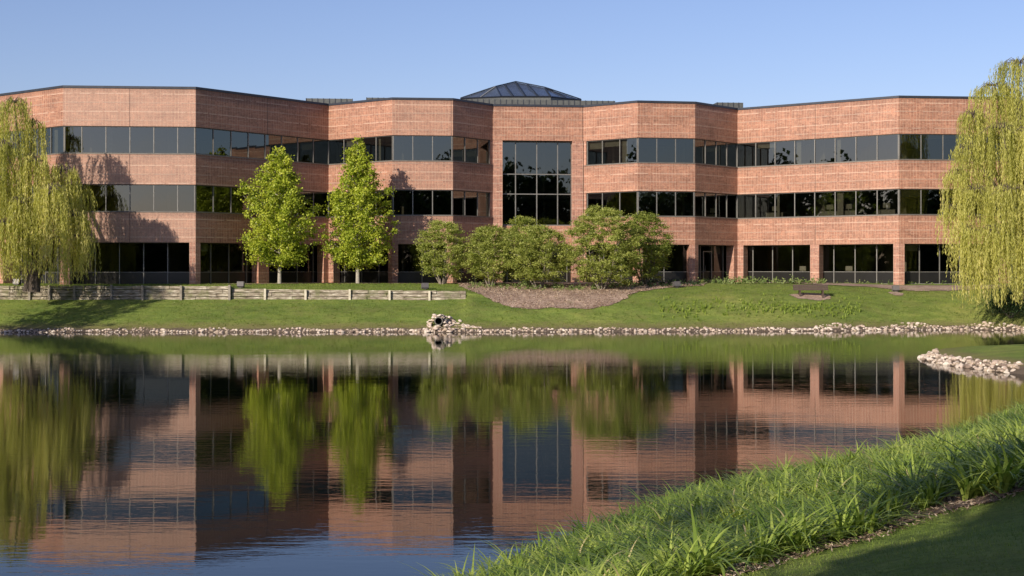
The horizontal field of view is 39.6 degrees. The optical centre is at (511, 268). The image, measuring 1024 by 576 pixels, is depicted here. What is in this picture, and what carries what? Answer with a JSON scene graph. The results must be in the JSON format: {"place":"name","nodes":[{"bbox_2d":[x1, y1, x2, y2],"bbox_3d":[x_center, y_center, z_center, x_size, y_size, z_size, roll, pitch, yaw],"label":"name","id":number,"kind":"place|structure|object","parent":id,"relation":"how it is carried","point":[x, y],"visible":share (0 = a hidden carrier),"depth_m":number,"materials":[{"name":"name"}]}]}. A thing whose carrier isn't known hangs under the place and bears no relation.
{"place":"outdoors","nodes":[
{"label":"outdoors","id":0,"kind":"place"},
{"bbox_2d":[0,330,1023,575],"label":"pond water","id":1,"kind":"structure","parent":0,"point":[260,454],"depth_m":34.36,"materials":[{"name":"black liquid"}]},
{"bbox_2d":[0,282,1023,575],"bbox_3d":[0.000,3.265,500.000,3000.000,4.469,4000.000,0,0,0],"label":"ground","id":2,"kind":"structure","parent":0,"point":[490,318],"depth_m":89.22,"materials":[{"name":"green plant"}]},
{"bbox_2d":[12,279,21,285],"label":"ground floodlight","id":3,"kind":"object","parent":2,"relation":"on","point":[14,282],"visible":0.81,"depth_m":93.95,"materials":[{"name":"grey metal"}]},
{"bbox_2d":[0,96,100,291],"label":"weeping willow","id":4,"kind":"object","parent":2,"relation":"on","point":[31,228],"visible":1,"depth_m":89.36,"materials":[{"name":"green plant"}]},
{"bbox_2d":[0,285,231,299],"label":"timber retaining wall","id":5,"kind":"structure","parent":2,"relation":"on","point":[49,292],"depth_m":92.95,"materials":[{"name":"grey wood"}]},
{"bbox_2d":[237,281,244,287],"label":"ground floodlight","id":6,"kind":"object","parent":2,"relation":"on","point":[240,284],"visible":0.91,"depth_m":94.34,"materials":[{"name":"grey metal"}]},
{"bbox_2d":[247,283,301,283],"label":"dry wall strip","id":7,"kind":"object","parent":2,"relation":"on","point":[272,283],"visible":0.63,"depth_m":98.75,"materials":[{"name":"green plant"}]},
{"bbox_2d":[233,146,326,283],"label":"young tree","id":8,"kind":"object","parent":7,"relation":"on","point":[283,199],"visible":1,"depth_m":97.75,"materials":[{"name":"green plant"}]},
{"bbox_2d":[232,289,465,300],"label":"timber retaining wall","id":9,"kind":"structure","parent":2,"relation":"on","point":[439,295],"depth_m":93.02,"materials":[{"name":"grey wood"}]},
{"bbox_2d":[316,135,400,283],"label":"young tree","id":10,"kind":"object","parent":2,"relation":"on","point":[352,251],"visible":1,"depth_m":98.91,"materials":[{"name":"green plant"}]},
{"bbox_2d":[421,283,428,289],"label":"ground floodlight","id":11,"kind":"object","parent":2,"relation":"on","point":[425,286],"visible":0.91,"depth_m":94.23,"materials":[{"name":"grey metal"}]},
{"bbox_2d":[434,317,443,324],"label":"drain pipe","id":12,"kind":"object","parent":2,"relation":"on","point":[437,321],"visible":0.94,"depth_m":87.60,"materials":[{"name":"grey concrete"}]},
{"bbox_2d":[413,219,473,283],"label":"multi stem tree","id":13,"kind":"object","parent":2,"relation":"on","point":[449,227],"visible":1,"depth_m":97.51,"materials":[{"name":"green plant"}]},
{"bbox_2d":[0,282,1022,327],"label":"bank grass","id":14,"kind":"structure","parent":2,"relation":"on","point":[183,284],"depth_m":91.87,"materials":[{"name":"green plant"}]},
{"bbox_2d":[0,81,1023,284],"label":"office building","id":15,"kind":"structure","parent":2,"relation":"on","point":[842,191],"depth_m":104.28,"materials":[{"name":"red brick"}]},
{"bbox_2d":[3,126,63,154],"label":"ribbon window","id":16,"kind":"structure","parent":15,"relation":"in","point":[55,134],"depth_m":97.33,"materials":[{"name":"grey glass"}]},
{"bbox_2d":[13,243,59,283],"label":"ribbon window","id":17,"kind":"structure","parent":15,"relation":"in","point":[45,276],"depth_m":98.96,"materials":[{"name":"black glass"}]},
{"bbox_2d":[64,126,194,153],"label":"ribbon window","id":18,"kind":"structure","parent":15,"relation":"in","point":[77,139],"depth_m":96.85,"materials":[{"name":"grey glass"}]},
{"bbox_2d":[64,184,194,211],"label":"ribbon window","id":19,"kind":"structure","parent":15,"relation":"in","point":[109,197],"depth_m":96.90,"materials":[{"name":"grey glass"}]},
{"bbox_2d":[72,243,188,283],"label":"ribbon window","id":20,"kind":"structure","parent":15,"relation":"in","point":[121,263],"depth_m":97.61,"materials":[{"name":"black glass"}]},
{"bbox_2d":[200,243,316,283],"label":"ribbon window","id":21,"kind":"structure","parent":15,"relation":"in","point":[220,263],"depth_m":101.08,"materials":[{"name":"black glass"}]},
{"bbox_2d":[195,127,328,163],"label":"ribbon window","id":22,"kind":"structure","parent":15,"relation":"in","point":[208,141],"depth_m":101.53,"materials":[{"name":"grey glass"}]},
{"bbox_2d":[195,185,328,216],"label":"ribbon window","id":23,"kind":"structure","parent":15,"relation":"in","point":[215,199],"depth_m":99.56,"materials":[{"name":"black glass"}]},
{"bbox_2d":[329,135,392,163],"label":"ribbon window","id":24,"kind":"structure","parent":15,"relation":"in","point":[380,148],"depth_m":104.70,"materials":[{"name":"grey glass"}]},
{"bbox_2d":[329,190,392,216],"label":"ribbon window","id":25,"kind":"structure","parent":15,"relation":"in","point":[390,197],"depth_m":103.86,"materials":[{"name":"black glass"}]},
{"bbox_2d":[340,244,387,282],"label":"ribbon window","id":26,"kind":"structure","parent":15,"relation":"in","point":[379,274],"depth_m":105.70,"materials":[{"name":"black glass"}]},
{"bbox_2d":[393,135,451,160],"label":"ribbon window","id":27,"kind":"structure","parent":15,"relation":"in","point":[405,147],"depth_m":103.50,"materials":[{"name":"glass"}]},
{"bbox_2d":[393,190,451,214],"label":"ribbon window","id":28,"kind":"structure","parent":15,"relation":"in","point":[408,202],"depth_m":103.50,"materials":[{"name":"black glass"}]},
{"bbox_2d":[398,244,446,282],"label":"ribbon window","id":29,"kind":"structure","parent":15,"relation":"in","point":[408,255],"depth_m":104.16,"materials":[{"name":"black glass"}]},
{"bbox_2d":[452,136,489,163],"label":"ribbon window","id":30,"kind":"structure","parent":15,"relation":"in","point":[464,149],"depth_m":105.39,"materials":[{"name":"black glass"}]},
{"bbox_2d":[452,190,489,216],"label":"ribbon window","id":31,"kind":"structure","parent":15,"relation":"in","point":[464,203],"depth_m":105.39,"materials":[{"name":"black glass"}]},
{"bbox_2d":[457,245,486,282],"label":"ribbon window","id":32,"kind":"structure","parent":15,"relation":"in","point":[465,276],"depth_m":106.19,"materials":[{"name":"black glass"}]},
{"bbox_2d":[487,245,570,281],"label":"ribbon window","id":33,"kind":"structure","parent":15,"relation":"in","point":[567,277],"depth_m":108.71,"materials":[{"name":"black glass"}]},
{"bbox_2d":[503,141,570,225],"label":"curtain window","id":34,"kind":"structure","parent":15,"relation":"in","point":[536,174],"depth_m":108.21,"materials":[{"name":"black glass"}]},
{"bbox_2d":[586,245,632,281],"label":"ribbon window","id":35,"kind":"structure","parent":15,"relation":"in","point":[595,253],"depth_m":107.89,"materials":[{"name":"black glass"}]},
{"bbox_2d":[587,138,637,164],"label":"ribbon window","id":36,"kind":"structure","parent":15,"relation":"in","point":[611,151],"depth_m":106.58,"materials":[{"name":"black glass"}]},
{"bbox_2d":[587,191,637,216],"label":"ribbon window","id":37,"kind":"structure","parent":15,"relation":"in","point":[627,201],"depth_m":106.30,"materials":[{"name":"black glass"}]},
{"bbox_2d":[643,245,686,281],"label":"ribbon window","id":38,"kind":"structure","parent":15,"relation":"in","point":[678,270],"depth_m":106.37,"materials":[{"name":"black glass"}]},
{"bbox_2d":[638,138,693,162],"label":"ribbon window","id":39,"kind":"structure","parent":15,"relation":"in","point":[650,150],"depth_m":105.49,"materials":[{"name":"grey glass"}]},
{"bbox_2d":[638,191,693,215],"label":"ribbon window","id":40,"kind":"structure","parent":15,"relation":"in","point":[663,203],"depth_m":105.52,"materials":[{"name":"black glass"}]},
{"bbox_2d":[703,251,711,281],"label":"door","id":41,"kind":"structure","parent":15,"relation":"in","point":[703,251],"depth_m":108.48,"materials":[{"name":"brown metal"}]},
{"bbox_2d":[698,245,725,280],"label":"ribbon window","id":42,"kind":"structure","parent":15,"relation":"in","point":[718,251],"depth_m":109.00,"materials":[{"name":"black glass"}]},
{"bbox_2d":[694,138,736,166],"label":"ribbon window","id":43,"kind":"structure","parent":15,"relation":"in","point":[710,152],"depth_m":108.02,"materials":[{"name":"grey glass"}]},
{"bbox_2d":[694,192,736,217],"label":"ribbon window","id":44,"kind":"structure","parent":15,"relation":"in","point":[706,204],"depth_m":108.02,"materials":[{"name":"black glass"}]},
{"bbox_2d":[737,134,898,166],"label":"ribbon window","id":45,"kind":"structure","parent":15,"relation":"in","point":[872,147],"depth_m":105.98,"materials":[{"name":"grey glass"}]},
{"bbox_2d":[737,189,898,217],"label":"ribbon window","id":46,"kind":"structure","parent":15,"relation":"in","point":[880,201],"depth_m":105.98,"materials":[{"name":"black glass"}]},
{"bbox_2d":[748,244,892,283],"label":"ribbon window","id":47,"kind":"structure","parent":15,"relation":"in","point":[872,263],"depth_m":106.24,"materials":[{"name":"black glass"}]},
{"bbox_2d":[899,189,1000,214],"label":"ribbon window","id":48,"kind":"structure","parent":15,"relation":"in","point":[911,201],"depth_m":102.37,"materials":[{"name":"black glass"}]},
{"bbox_2d":[899,134,1003,159],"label":"ribbon window","id":49,"kind":"structure","parent":15,"relation":"in","point":[911,146],"depth_m":102.42,"materials":[{"name":"grey glass"}]},
{"bbox_2d":[905,244,998,283],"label":"ribbon window","id":50,"kind":"structure","parent":15,"relation":"in","point":[923,264],"depth_m":103.20,"materials":[{"name":"black glass"}]},
{"bbox_2d":[0,315,1023,371],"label":"shore rubble","id":51,"kind":"object","parent":2,"relation":"on","point":[450,318],"visible":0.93,"depth_m":86.94,"materials":[{"name":"stone"}]},
{"bbox_2d":[456,282,705,308],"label":"mulch bed","id":52,"kind":"object","parent":2,"relation":"on","point":[493,296],"visible":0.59,"depth_m":93.24,"materials":[{"name":"brown wood"}]},
{"bbox_2d":[458,223,515,285],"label":"multi stem tree","id":53,"kind":"object","parent":52,"relation":"on","point":[486,238],"visible":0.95,"depth_m":96.72,"materials":[{"name":"green plant"}]},
{"bbox_2d":[497,215,554,283],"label":"multi stem tree","id":54,"kind":"object","parent":52,"relation":"on","point":[515,227],"visible":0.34,"depth_m":100.05,"materials":[{"name":"green plant"}]},
{"bbox_2d":[518,280,535,286],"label":"shrub","id":55,"kind":"object","parent":52,"relation":"on","point":[527,282],"visible":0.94,"depth_m":96.74,"materials":[{"name":"green plant"}]},
{"bbox_2d":[500,223,576,287],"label":"multi stem tree","id":56,"kind":"object","parent":52,"relation":"on","point":[533,241],"visible":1,"depth_m":95.77,"materials":[{"name":"green plant"}]},
{"bbox_2d":[467,278,642,290],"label":"leafy ground cover","id":57,"kind":"object","parent":52,"relation":"on","point":[592,286],"visible":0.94,"depth_m":96.60,"materials":[{"name":"green plant"}]},
{"bbox_2d":[561,203,647,289],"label":"multi stem tree","id":58,"kind":"object","parent":52,"relation":"on","point":[595,217],"visible":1,"depth_m":95.43,"materials":[{"name":"green plant"}]},
{"bbox_2d":[616,210,677,284],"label":"multi stem tree","id":59,"kind":"object","parent":52,"relation":"on","point":[652,249],"visible":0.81,"depth_m":99.27,"materials":[{"name":"green plant"}]},
{"bbox_2d":[624,275,702,287],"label":"leafy ground cover","id":60,"kind":"object","parent":52,"relation":"on","point":[651,282],"visible":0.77,"depth_m":99.43,"materials":[{"name":"green plant"}]},
{"bbox_2d":[574,534,717,575],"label":"daylily clump","id":61,"kind":"object","parent":2,"relation":"on","point":[663,572],"visible":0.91,"depth_m":11.53,"materials":[{"name":"green plant"}]},
{"bbox_2d":[672,281,680,287],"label":"ground floodlight","id":62,"kind":"object","parent":2,"relation":"on","point":[676,284],"visible":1,"depth_m":97.15,"materials":[{"name":"grey metal"}]},
{"bbox_2d":[397,397,1023,575],"bbox_3d":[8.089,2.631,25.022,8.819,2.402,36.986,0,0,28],"label":"daylily bed","id":63,"kind":"object","parent":2,"relation":"on","point":[669,514],"visible":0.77,"depth_m":16.35,"materials":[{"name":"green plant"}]},
{"bbox_2d":[678,473,1023,575],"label":"mulch strip","id":64,"kind":"object","parent":63,"relation":"on","point":[954,500],"visible":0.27,"depth_m":12.88,"materials":[{"name":"brown soil"}]},
{"bbox_2d":[608,530,766,575],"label":"daylily clump","id":65,"kind":"object","parent":64,"relation":"on","point":[689,570],"visible":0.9,"depth_m":11.57,"materials":[{"name":"green plant"}]},
{"bbox_2d":[608,499,806,575],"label":"daylily clump","id":66,"kind":"object","parent":64,"relation":"on","point":[714,556],"visible":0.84,"depth_m":11.74,"materials":[{"name":"green plant"}]},
{"bbox_2d":[684,515,829,569],"bbox_3d":[1.992,2.324,11.980,1.173,0.369,1.554,0,0,-44],"label":"daylily clump","id":67,"kind":"object","parent":64,"relation":"on","point":[755,549],"visible":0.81,"depth_m":11.94,"materials":[{"name":"green plant"}]},
{"bbox_2d":[712,491,879,554],"bbox_3d":[2.449,2.275,12.209,1.637,0.494,1.872,0,0,24],"label":"daylily clump","id":68,"kind":"object","parent":64,"relation":"on","point":[784,537],"visible":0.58,"depth_m":12.29,"materials":[{"name":"green plant"}]},
{"bbox_2d":[749,495,876,556],"bbox_3d":[2.588,2.268,12.414,1.272,0.451,1.355,0,0,8],"label":"daylily clump","id":69,"kind":"object","parent":64,"relation":"on","point":[813,533],"visible":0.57,"depth_m":12.41,"materials":[{"name":"green plant"}]},
{"bbox_2d":[759,487,939,545],"bbox_3d":[2.955,2.197,12.661,1.663,0.474,1.462,0,0,-32],"label":"daylily clump","id":70,"kind":"object","parent":64,"relation":"on","point":[839,522],"visible":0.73,"depth_m":12.57,"materials":[{"name":"green plant"}]},
{"bbox_2d":[715,480,1023,575],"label":"bark chips","id":71,"kind":"object","parent":64,"relation":"on","point":[840,541],"visible":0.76,"depth_m":12.45,"materials":[{"name":"brown wood"}]},
{"bbox_2d":[794,477,954,534],"bbox_3d":[3.139,2.139,12.717,1.460,0.486,1.810,0,0,-5],"label":"daylily clump","id":72,"kind":"object","parent":64,"relation":"on","point":[860,517],"visible":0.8,"depth_m":12.61,"materials":[{"name":"green plant"}]},
{"bbox_2d":[819,474,945,524],"bbox_3d":[3.402,2.149,13.149,1.602,0.380,1.209,0,0,42],"label":"daylily clump","id":73,"kind":"object","parent":64,"relation":"on","point":[895,502],"visible":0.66,"depth_m":13.11,"materials":[{"name":"green plant"}]},
{"bbox_2d":[845,465,989,514],"bbox_3d":[3.737,2.067,13.229,1.285,0.387,1.469,0,0,-16],"label":"daylily clump","id":74,"kind":"object","parent":64,"relation":"on","point":[923,495],"visible":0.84,"depth_m":13.14,"materials":[{"name":"green plant"}]},
{"bbox_2d":[893,446,1023,500],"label":"daylily clump","id":75,"kind":"object","parent":64,"relation":"on","point":[966,484],"visible":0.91,"depth_m":13.08,"materials":[{"name":"green plant"}]},
{"bbox_2d":[909,425,1023,494],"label":"daylily clump","id":76,"kind":"object","parent":64,"relation":"on","point":[995,469],"visible":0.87,"depth_m":13.08,"materials":[{"name":"green plant"}]},
{"bbox_2d":[962,436,1023,479],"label":"daylily clump","id":77,"kind":"object","parent":64,"relation":"on","point":[1018,458],"visible":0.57,"depth_m":13.61,"materials":[{"name":"green plant"}]},
{"bbox_2d":[657,292,860,320],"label":"sprouting plants","id":78,"kind":"object","parent":2,"relation":"on","point":[703,306],"visible":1,"depth_m":91.19,"materials":[{"name":"green plant"}]},
{"bbox_2d":[697,272,825,283],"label":"leafy ground cover","id":79,"kind":"object","parent":2,"relation":"on","point":[730,280],"visible":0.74,"depth_m":102.22,"materials":[{"name":"green plant"}]},
{"bbox_2d":[791,293,830,299],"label":"bench pad","id":80,"kind":"object","parent":2,"relation":"on","point":[813,296],"visible":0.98,"depth_m":94.42,"materials":[{"name":"beige concrete"}]},
{"bbox_2d":[793,285,827,297],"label":"park bench","id":81,"kind":"object","parent":80,"relation":"on","point":[799,288],"visible":1,"depth_m":94.69,"materials":[{"name":"brown wood"}]},
{"bbox_2d":[731,493,1023,575],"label":"lawn grass","id":82,"kind":"structure","parent":2,"relation":"on","point":[917,549],"depth_m":10.71,"materials":[{"name":"green plant"}]},
{"bbox_2d":[756,282,1007,290],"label":"planting strip","id":83,"kind":"object","parent":2,"relation":"on","point":[930,287],"visible":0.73,"depth_m":99.79,"materials":[{"name":"brown soil"}]},
{"bbox_2d":[814,279,943,283],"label":"leafy ground cover","id":84,"kind":"object","parent":83,"relation":"on","point":[824,282],"visible":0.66,"depth_m":102.88,"materials":[{"name":"green plant"}]},
{"bbox_2d":[888,292,902,295],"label":"floodlight pad","id":85,"kind":"object","parent":2,"relation":"on","point":[899,293],"visible":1,"depth_m":96.43,"materials":[{"name":"beige concrete"}]},
{"bbox_2d":[892,285,899,291],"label":"ground floodlight","id":86,"kind":"object","parent":85,"relation":"on","point":[895,288],"visible":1,"depth_m":97.17,"materials":[{"name":"grey metal"}]},
{"bbox_2d":[935,55,1023,309],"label":"weeping willow","id":87,"kind":"object","parent":2,"relation":"on","point":[1008,232],"visible":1,"depth_m":88.35,"materials":[{"name":"green plant"}]},
{"bbox_2d":[983,289,1023,317],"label":"shrub","id":88,"kind":"object","parent":2,"relation":"on","point":[1014,309],"visible":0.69,"depth_m":90.56,"materials":[{"name":"green plant"}]},
{"bbox_2d":[0,0,1023,107],"label":"sky","id":89,"kind":"structure","parent":0,"point":[752,53],"materials":[{"name":"blue"}]}
]}

